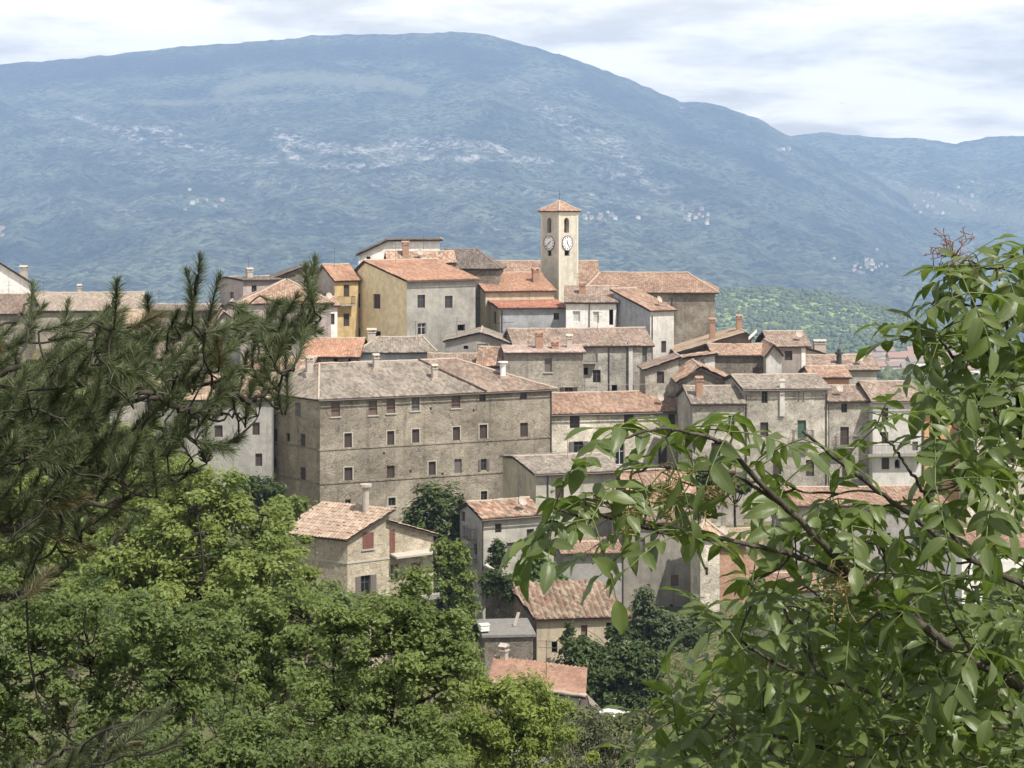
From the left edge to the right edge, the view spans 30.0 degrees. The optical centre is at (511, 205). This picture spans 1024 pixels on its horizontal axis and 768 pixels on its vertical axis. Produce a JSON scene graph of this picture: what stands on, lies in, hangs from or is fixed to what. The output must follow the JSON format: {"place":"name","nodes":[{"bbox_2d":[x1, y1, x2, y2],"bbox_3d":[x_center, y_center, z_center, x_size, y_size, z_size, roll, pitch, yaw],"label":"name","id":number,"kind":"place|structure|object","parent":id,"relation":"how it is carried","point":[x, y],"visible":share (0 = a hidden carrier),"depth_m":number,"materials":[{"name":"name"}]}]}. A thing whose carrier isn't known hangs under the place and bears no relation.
{"place":"outdoors","nodes":[
{"label":"outdoors","id":0,"kind":"place"},
{"bbox_2d":[0,31,1023,340],"bbox_3d":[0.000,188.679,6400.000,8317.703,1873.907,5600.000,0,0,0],"label":"mountain","id":1,"kind":"structure","parent":0,"point":[300,151],"depth_m":6327.17,"materials":[{"name":"plant"}]},
{"bbox_2d":[0,348,1023,767],"bbox_3d":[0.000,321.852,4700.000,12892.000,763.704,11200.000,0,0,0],"label":"ground","id":2,"kind":"structure","parent":0,"point":[396,710],"depth_m":139.47,"materials":[{"name":"green plant"}]},
{"bbox_2d":[0,262,30,292],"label":"plaster house","id":3,"kind":"structure","parent":2,"relation":"on","point":[12,281],"depth_m":232.00,"materials":[{"name":"paint"}]},
{"bbox_2d":[0,285,38,372],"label":"stone house","id":4,"kind":"structure","parent":2,"relation":"on","point":[11,305],"depth_m":221.99,"materials":[{"name":"stone"}]},
{"bbox_2d":[34,284,145,348],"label":"stone house","id":5,"kind":"structure","parent":2,"relation":"on","point":[86,301],"depth_m":229.77,"materials":[{"name":"tile"}]},
{"bbox_2d":[0,420,185,756],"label":"oak tree","id":6,"kind":"object","parent":2,"relation":"on","point":[56,556],"visible":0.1,"depth_m":59.47,"materials":[{"name":"green plant"}]},
{"bbox_2d":[117,308,145,331],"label":"plaster house","id":7,"kind":"structure","parent":2,"relation":"on","point":[135,313],"depth_m":221.25,"materials":[{"name":"tile"}]},
{"bbox_2d":[0,568,288,767],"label":"oak tree","id":8,"kind":"object","parent":2,"relation":"on","point":[50,626],"visible":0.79,"depth_m":28.73,"materials":[{"name":"green plant"}]},
{"bbox_2d":[95,450,208,543],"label":"oak tree","id":9,"kind":"object","parent":2,"relation":"on","point":[170,461],"visible":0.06,"depth_m":159.20,"materials":[{"name":"green plant"}]},
{"bbox_2d":[110,342,219,429],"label":"stone house","id":10,"kind":"structure","parent":2,"relation":"on","point":[131,413],"depth_m":205.18,"materials":[{"name":"stone"}]},
{"bbox_2d":[0,250,332,767],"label":"pine tree","id":11,"kind":"object","parent":2,"relation":"on","point":[118,384],"visible":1,"depth_m":7.68,"materials":[{"name":"green plant"}]},
{"bbox_2d":[135,294,224,341],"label":"stone house","id":12,"kind":"structure","parent":2,"relation":"on","point":[170,307],"depth_m":226.42,"materials":[{"name":"brown tile"}]},
{"bbox_2d":[45,454,323,761],"bbox_3d":[-8.922,13.443,51.835,7.730,13.518,4.952,0,0,0],"label":"oak tree","id":13,"kind":"object","parent":2,"relation":"on","point":[176,575],"visible":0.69,"depth_m":51.30,"materials":[{"name":"green plant"}]},
{"bbox_2d":[141,372,277,529],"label":"plaster house","id":14,"kind":"structure","parent":2,"relation":"on","point":[257,451],"depth_m":182.53,"materials":[{"name":"paint"}]},
{"bbox_2d":[211,307,239,365],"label":"plaster house","id":15,"kind":"structure","parent":2,"relation":"on","point":[221,315],"depth_m":222.46,"materials":[{"name":"brown tile"}]},
{"bbox_2d":[207,471,287,624],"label":"tree","id":16,"kind":"object","parent":2,"relation":"on","point":[265,489],"visible":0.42,"depth_m":149.40,"materials":[{"name":"green plant"}]},
{"bbox_2d":[219,257,281,304],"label":"stone house","id":17,"kind":"structure","parent":2,"relation":"on","point":[238,287],"depth_m":234.25,"materials":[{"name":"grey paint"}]},
{"bbox_2d":[160,572,380,767],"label":"oak tree","id":18,"kind":"object","parent":2,"relation":"on","point":[266,669],"visible":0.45,"depth_m":36.67,"materials":[{"name":"green plant"}]},
{"bbox_2d":[246,494,317,562],"bbox_3d":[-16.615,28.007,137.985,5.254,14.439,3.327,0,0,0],"label":"shrub","id":19,"kind":"object","parent":2,"relation":"on","point":[300,508],"visible":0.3,"depth_m":137.52,"materials":[{"name":"green plant"}]},
{"bbox_2d":[246,356,320,375],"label":"stone house","id":20,"kind":"structure","parent":2,"relation":"on","point":[316,359],"depth_m":197.12,"materials":[{"name":"tile"}]},
{"bbox_2d":[237,277,334,366],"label":"plaster house","id":21,"kind":"structure","parent":2,"relation":"on","point":[285,285],"depth_m":217.06,"materials":[{"name":"orange tile"}]},
{"bbox_2d":[270,263,318,285],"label":"stone house","id":22,"kind":"structure","parent":2,"relation":"on","point":[288,274],"depth_m":236.60,"materials":[{"name":"stone"}]},
{"bbox_2d":[135,701,474,767],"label":"oak tree","id":23,"kind":"object","parent":2,"relation":"on","point":[258,746],"visible":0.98,"depth_m":26.79,"materials":[{"name":"green plant"}]},
{"bbox_2d":[324,285,339,336],"bbox_3d":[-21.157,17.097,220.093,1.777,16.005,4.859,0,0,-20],"label":"plaster house","id":24,"kind":"structure","parent":2,"relation":"on","point":[333,318],"depth_m":218.33,"materials":[{"name":"paint"}]},
{"bbox_2d":[301,337,366,361],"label":"stone house","id":25,"kind":"structure","parent":2,"relation":"on","point":[332,349],"depth_m":207.29,"materials":[{"name":"orange tile"}]},
{"bbox_2d":[315,247,361,336],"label":"plaster house","id":26,"kind":"structure","parent":2,"relation":"on","point":[345,278],"depth_m":222.21,"materials":[{"name":"paint"}]},
{"bbox_2d":[283,483,395,671],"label":"stone house","id":27,"kind":"structure","parent":2,"relation":"on","point":[349,545],"depth_m":141.37,"materials":[{"name":"stone"}]},
{"bbox_2d":[356,573,375,596],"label":"window","id":28,"kind":"structure","parent":27,"relation":"in","point":[363,583],"depth_m":141.09,"materials":[{"name":"grey wood"}]},
{"bbox_2d":[361,532,375,550],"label":"window","id":29,"kind":"structure","parent":27,"relation":"in","point":[368,538],"depth_m":140.96,"materials":[{"name":"red paint"}]},
{"bbox_2d":[274,558,437,673],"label":"fig tree","id":30,"kind":"object","parent":2,"relation":"on","point":[336,592],"visible":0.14,"depth_m":133.57,"materials":[{"name":"green plant"}]},
{"bbox_2d":[270,556,494,767],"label":"oak tree","id":31,"kind":"object","parent":2,"relation":"on","point":[420,662],"visible":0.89,"depth_m":30.74,"materials":[{"name":"green plant"}]},
{"bbox_2d":[360,321,437,360],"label":"plaster house","id":32,"kind":"structure","parent":2,"relation":"on","point":[400,347],"depth_m":208.34,"materials":[{"name":"grey tile"}]},
{"bbox_2d":[355,237,443,264],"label":"plaster house","id":33,"kind":"structure","parent":2,"relation":"on","point":[376,250],"depth_m":240.37,"materials":[{"name":"white tile"}]},
{"bbox_2d":[386,519,443,661],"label":"stone house","id":34,"kind":"structure","parent":2,"relation":"on","point":[410,546],"depth_m":142.87,"materials":[{"name":"stone"}]},
{"bbox_2d":[274,350,557,522],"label":"palazzo","id":35,"kind":"structure","parent":2,"relation":"on","point":[392,432],"depth_m":184.72,"materials":[{"name":"stone"}]},
{"bbox_2d":[343,466,353,480],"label":"window","id":36,"kind":"structure","parent":35,"relation":"in","point":[348,471],"depth_m":181.34,"materials":[{"name":"brown wood"}]},
{"bbox_2d":[410,397,420,411],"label":"window","id":37,"kind":"structure","parent":35,"relation":"in","point":[414,402],"depth_m":184.25,"materials":[{"name":"grey wood"}]},
{"bbox_2d":[354,244,479,352],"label":"plaster house","id":38,"kind":"structure","parent":2,"relation":"on","point":[400,297],"depth_m":218.61,"materials":[{"name":"paint"}]},
{"bbox_2d":[384,241,456,265],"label":"plaster house","id":39,"kind":"structure","parent":2,"relation":"on","point":[448,257],"depth_m":232.77,"materials":[{"name":"orange tile"}]},
{"bbox_2d":[399,478,467,610],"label":"tree","id":40,"kind":"object","parent":2,"relation":"on","point":[437,504],"visible":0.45,"depth_m":155.07,"materials":[{"name":"green plant"}]},
{"bbox_2d":[427,352,476,362],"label":"stone house","id":41,"kind":"structure","parent":2,"relation":"on","point":[470,357],"depth_m":204.91,"materials":[{"name":"brown tile"}]},
{"bbox_2d":[429,535,480,633],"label":"ivy bush","id":42,"kind":"object","parent":2,"relation":"on","point":[453,561],"visible":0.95,"depth_m":137.94,"materials":[{"name":"green plant"}]},
{"bbox_2d":[446,604,482,664],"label":"shrub","id":43,"kind":"object","parent":2,"relation":"on","point":[475,629],"visible":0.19,"depth_m":140.64,"materials":[{"name":"green plant"}]},
{"bbox_2d":[442,248,506,327],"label":"stone house","id":44,"kind":"structure","parent":2,"relation":"on","point":[482,266],"depth_m":231.82,"materials":[{"name":"brown tile"}]},
{"bbox_2d":[442,325,510,352],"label":"stone house","id":45,"kind":"structure","parent":2,"relation":"on","point":[469,340],"depth_m":206.00,"materials":[{"name":"grey tile"}]},
{"bbox_2d":[476,335,508,370],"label":"stone house","id":46,"kind":"structure","parent":2,"relation":"on","point":[490,356],"depth_m":201.19,"materials":[{"name":"tile"}]},
{"bbox_2d":[455,475,541,619],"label":"plaster house","id":47,"kind":"structure","parent":2,"relation":"on","point":[509,521],"depth_m":151.23,"materials":[{"name":"paint"}]},
{"bbox_2d":[485,537,509,569],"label":"climbing ivy","id":48,"kind":"object","parent":47,"relation":"attached to","point":[495,549],"visible":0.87,"depth_m":148.36,"materials":[{"name":"green plant"}]},
{"bbox_2d":[0,506,1001,767],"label":"undergrowth","id":49,"kind":"object","parent":2,"relation":"on","point":[374,666],"visible":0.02,"depth_m":138.13,"materials":[{"name":"green plant"}]},
{"bbox_2d":[485,564,516,618],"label":"garden wall","id":50,"kind":"structure","parent":2,"relation":"on","point":[505,609],"depth_m":146.12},
{"bbox_2d":[477,568,514,618],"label":"climbing ivy","id":51,"kind":"object","parent":50,"relation":"attached to","point":[489,580],"visible":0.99,"depth_m":144.97,"materials":[{"name":"green plant"}]},
{"bbox_2d":[406,659,604,767],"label":"locust tree","id":52,"kind":"object","parent":2,"relation":"on","point":[531,720],"visible":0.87,"depth_m":43.68,"materials":[{"name":"green plant"}]},
{"bbox_2d":[476,618,535,676],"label":"stone house","id":53,"kind":"structure","parent":2,"relation":"on","point":[519,636],"depth_m":136.31,"materials":[{"name":"grey stone"}]},
{"bbox_2d":[478,267,556,328],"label":"plaster house","id":54,"kind":"structure","parent":2,"relation":"on","point":[529,285],"depth_m":230.74,"materials":[{"name":"orange tile"}]},
{"bbox_2d":[488,298,565,333],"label":"plaster house","id":55,"kind":"structure","parent":2,"relation":"on","point":[545,313],"depth_m":221.85,"materials":[{"name":"paint"}]},
{"bbox_2d":[489,640,586,767],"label":"plaster house","id":56,"kind":"structure","parent":2,"relation":"on","point":[571,680],"depth_m":120.68,"materials":[{"name":"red tile"}]},
{"bbox_2d":[508,553,568,581],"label":"elder bush","id":57,"kind":"object","parent":2,"relation":"on","point":[537,563],"visible":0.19,"depth_m":148.79,"materials":[{"name":"green plant"}]},
{"bbox_2d":[500,330,585,391],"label":"stone house","id":58,"kind":"structure","parent":2,"relation":"on","point":[540,361],"depth_m":198.41,"materials":[{"name":"grey tile"}]},
{"bbox_2d":[497,260,598,284],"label":"church","id":59,"kind":"structure","parent":2,"relation":"on","point":[588,271],"depth_m":255.67,"materials":[{"name":"orange tile"}]},
{"bbox_2d":[538,191,580,302],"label":"bell tower","id":60,"kind":"structure","parent":2,"relation":"on","point":[559,244],"depth_m":239.19,"materials":[{"name":"paint"}]},
{"bbox_2d":[499,433,621,561],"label":"plaster house","id":61,"kind":"structure","parent":2,"relation":"on","point":[541,473],"depth_m":167.93,"materials":[{"name":"paint"}]},
{"bbox_2d":[510,578,632,663],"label":"stone house","id":62,"kind":"structure","parent":2,"relation":"on","point":[553,609],"depth_m":142.10,"materials":[{"name":"beige paint"}]},
{"bbox_2d":[503,312,654,390],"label":"stone house","id":63,"kind":"structure","parent":2,"relation":"on","point":[612,356],"depth_m":206.70,"materials":[{"name":"grey tile"}]},
{"bbox_2d":[551,536,621,602],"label":"plaster house","id":64,"kind":"structure","parent":2,"relation":"on","point":[583,571],"depth_m":152.31,"materials":[{"name":"paint"}]},
{"bbox_2d":[528,704,645,767],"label":"olive tree","id":65,"kind":"object","parent":2,"relation":"on","point":[589,739],"visible":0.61,"depth_m":46.79,"materials":[{"name":"green plant"}]},
{"bbox_2d":[564,273,617,327],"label":"plaster house","id":66,"kind":"structure","parent":2,"relation":"on","point":[584,303],"depth_m":218.99,"materials":[{"name":"paint"}]},
{"bbox_2d":[557,619,631,650],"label":"climbing ivy","id":67,"kind":"object","parent":2,"relation":"on","point":[612,633],"visible":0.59,"depth_m":139.23,"materials":[{"name":"green plant"}]},
{"bbox_2d":[547,703,649,750],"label":"shrub","id":68,"kind":"object","parent":2,"relation":"on","point":[632,723],"visible":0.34,"depth_m":110.09,"materials":[{"name":"green plant"}]},
{"bbox_2d":[552,377,676,468],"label":"stone house","id":69,"kind":"structure","parent":2,"relation":"on","point":[571,411],"depth_m":193.15,"materials":[{"name":"stone"}]},
{"bbox_2d":[569,441,587,451],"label":"window","id":70,"kind":"structure","parent":69,"relation":"in","point":[576,446],"depth_m":191.87,"materials":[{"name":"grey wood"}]},
{"bbox_2d":[614,443,624,464],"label":"window","id":71,"kind":"structure","parent":69,"relation":"in","point":[620,454],"depth_m":192.90,"materials":[{"name":"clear glass"}]},
{"bbox_2d":[554,634,675,716],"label":"laurel bush","id":72,"kind":"object","parent":2,"relation":"on","point":[616,676],"visible":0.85,"depth_m":129.97,"materials":[{"name":"green plant"}]},
{"bbox_2d":[609,287,677,358],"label":"plaster house","id":73,"kind":"structure","parent":2,"relation":"on","point":[637,307],"depth_m":215.66,"materials":[{"name":"paint"}]},
{"bbox_2d":[587,271,719,344],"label":"church","id":74,"kind":"structure","parent":2,"relation":"on","point":[690,297],"depth_m":242.88,"materials":[{"name":"orange tile"}]},
{"bbox_2d":[616,464,695,505],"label":"stone house","id":75,"kind":"structure","parent":2,"relation":"on","point":[648,476],"depth_m":165.14,"materials":[{"name":"ceramic"}]},
{"bbox_2d":[637,351,682,395],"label":"stone house","id":76,"kind":"structure","parent":2,"relation":"on","point":[656,374],"depth_m":197.13,"materials":[{"name":"beige stone"}]},
{"bbox_2d":[609,506,711,606],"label":"stone house","id":77,"kind":"structure","parent":2,"relation":"on","point":[673,569],"depth_m":157.24,"materials":[{"name":"grey paint"}]},
{"bbox_2d":[627,584,709,652],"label":"shrub","id":78,"kind":"object","parent":2,"relation":"on","point":[651,622],"visible":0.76,"depth_m":145.22,"materials":[{"name":"green plant"}]},
{"bbox_2d":[678,351,718,367],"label":"stone house","id":79,"kind":"structure","parent":2,"relation":"on","point":[707,358],"depth_m":203.20,"materials":[{"name":"white paint"}]},
{"bbox_2d":[671,358,727,462],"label":"stone house","id":80,"kind":"structure","parent":2,"relation":"on","point":[689,370],"depth_m":192.00,"materials":[{"name":"tile"}]},
{"bbox_2d":[691,468,719,496],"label":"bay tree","id":81,"kind":"object","parent":2,"relation":"on","point":[701,481],"visible":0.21,"depth_m":174.19,"materials":[{"name":"green plant"}]},
{"bbox_2d":[691,498,726,611],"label":"stone house","id":82,"kind":"structure","parent":2,"relation":"on","point":[705,584],"depth_m":153.25,"materials":[{"name":"beige stone"}]},
{"bbox_2d":[675,376,746,525],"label":"stone house","id":83,"kind":"structure","parent":2,"relation":"on","point":[698,400],"depth_m":183.40,"materials":[{"name":"stone"}]},
{"bbox_2d":[671,314,756,354],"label":"stone house","id":84,"kind":"structure","parent":2,"relation":"on","point":[737,333],"depth_m":212.00,"materials":[{"name":"beige tile"}]},
{"bbox_2d":[704,343,762,374],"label":"stone house","id":85,"kind":"structure","parent":2,"relation":"on","point":[741,358],"depth_m":204.15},
{"bbox_2d":[728,471,754,527],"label":"bay tree","id":86,"kind":"object","parent":2,"relation":"on","point":[748,489],"visible":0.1,"depth_m":175.37,"materials":[{"name":"green plant"}]},
{"bbox_2d":[719,506,764,602],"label":"brick house","id":87,"kind":"structure","parent":2,"relation":"on","point":[728,565],"depth_m":158.17,"materials":[{"name":"brick"}]},
{"bbox_2d":[497,226,1023,767],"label":"ash tree","id":88,"kind":"object","parent":2,"relation":"on","point":[977,648],"visible":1,"depth_m":3.45,"materials":[{"name":"green plant"}]},
{"bbox_2d":[761,338,784,373],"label":"plaster house","id":89,"kind":"structure","parent":2,"relation":"on","point":[772,354],"depth_m":202.00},
{"bbox_2d":[722,373,831,521],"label":"stone house","id":90,"kind":"structure","parent":2,"relation":"on","point":[791,407],"depth_m":184.62,"materials":[{"name":"stone"}]},
{"bbox_2d":[755,330,811,372],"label":"plaster house","id":91,"kind":"structure","parent":2,"relation":"on","point":[792,345],"depth_m":208.28,"materials":[{"name":"brown tile"}]},
{"bbox_2d":[749,569,877,663],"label":"plaster house","id":92,"kind":"structure","parent":2,"relation":"on","point":[785,574],"depth_m":144.24,"materials":[{"name":"ceramic"}]},
{"bbox_2d":[806,339,828,353],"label":"plaster house","id":93,"kind":"structure","parent":2,"relation":"on","point":[818,348],"depth_m":217.35,"materials":[{"name":"paint"}]},
{"bbox_2d":[798,365,852,384],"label":"plaster house","id":94,"kind":"structure","parent":2,"relation":"on","point":[834,374],"depth_m":197.17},
{"bbox_2d":[641,672,1019,767],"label":"oak tree","id":95,"kind":"object","parent":2,"relation":"on","point":[794,747],"visible":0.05,"depth_m":65.45,"materials":[{"name":"green plant"}]},
{"bbox_2d":[806,349,880,383],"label":"plaster house","id":96,"kind":"structure","parent":2,"relation":"on","point":[867,368],"depth_m":211.48,"materials":[{"name":"brown tile"}]},
{"bbox_2d":[827,384,869,485],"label":"stone house","id":97,"kind":"structure","parent":2,"relation":"on","point":[848,404],"depth_m":185.23,"materials":[{"name":"stone"}]},
{"bbox_2d":[840,427,847,444],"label":"door","id":98,"kind":"structure","parent":97,"relation":"in","point":[843,430],"depth_m":185.33,"materials":[{"name":"brown wood"}]},
{"bbox_2d":[772,484,948,579],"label":"plaster house","id":99,"kind":"structure","parent":2,"relation":"on","point":[897,493],"depth_m":161.32,"materials":[{"name":"ceramic"}]},
{"bbox_2d":[715,285,1023,404],"bbox_3d":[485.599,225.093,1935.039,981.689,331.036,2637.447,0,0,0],"label":"woodland","id":100,"kind":"object","parent":2,"relation":"on","point":[887,372],"visible":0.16,"depth_m":2648.06,"materials":[{"name":"plant"}]},
{"bbox_2d":[856,380,923,485],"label":"plaster house","id":101,"kind":"structure","parent":2,"relation":"on","point":[886,467],"depth_m":184.21,"materials":[{"name":"paint"}]},
{"bbox_2d":[772,578,1023,713],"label":"oak tree","id":102,"kind":"object","parent":2,"relation":"on","point":[835,666],"visible":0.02,"depth_m":94.37,"materials":[{"name":"green plant"}]},
{"bbox_2d":[885,352,912,360],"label":"distant house","id":103,"kind":"structure","parent":2,"relation":"on","point":[896,356],"depth_m":1170.23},
{"bbox_2d":[905,356,925,366],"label":"distant house","id":104,"kind":"structure","parent":2,"relation":"on","point":[912,360],"depth_m":1080.03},
{"bbox_2d":[923,413,958,508],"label":"plaster house","id":105,"kind":"structure","parent":2,"relation":"on","point":[954,495],"depth_m":186.26,"materials":[{"name":"brown tile"}]},
{"bbox_2d":[932,527,1023,603],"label":"plaster house","id":106,"kind":"structure","parent":2,"relation":"on","point":[1007,565],"depth_m":150.86,"materials":[{"name":"paint"}]},
{"bbox_2d":[959,405,1023,521],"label":"stone house","id":107,"kind":"structure","parent":2,"relation":"on","point":[972,512],"depth_m":184.32,"materials":[{"name":"stone"}]},
{"bbox_2d":[0,0,1023,143],"label":"sky","id":108,"kind":"structure","parent":0,"point":[946,71],"materials":[{"name":"white"}]},
{"bbox_2d":[715,287,941,353],"bbox_3d":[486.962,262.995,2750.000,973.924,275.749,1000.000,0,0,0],"label":"hill","id":109,"kind":"structure","parent":0,"point":[809,311],"depth_m":2710.18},
{"bbox_2d":[791,132,1023,162],"bbox_3d":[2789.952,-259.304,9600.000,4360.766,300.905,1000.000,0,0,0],"label":"hills","id":110,"kind":"structure","parent":0,"point":[985,149],"depth_m":9569.59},
{"bbox_2d":[826,149,1023,291],"bbox_3d":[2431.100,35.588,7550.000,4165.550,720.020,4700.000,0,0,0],"label":"hills","id":111,"kind":"structure","parent":0,"point":[996,188],"depth_m":8221.06,"materials":[{"name":"plant"}]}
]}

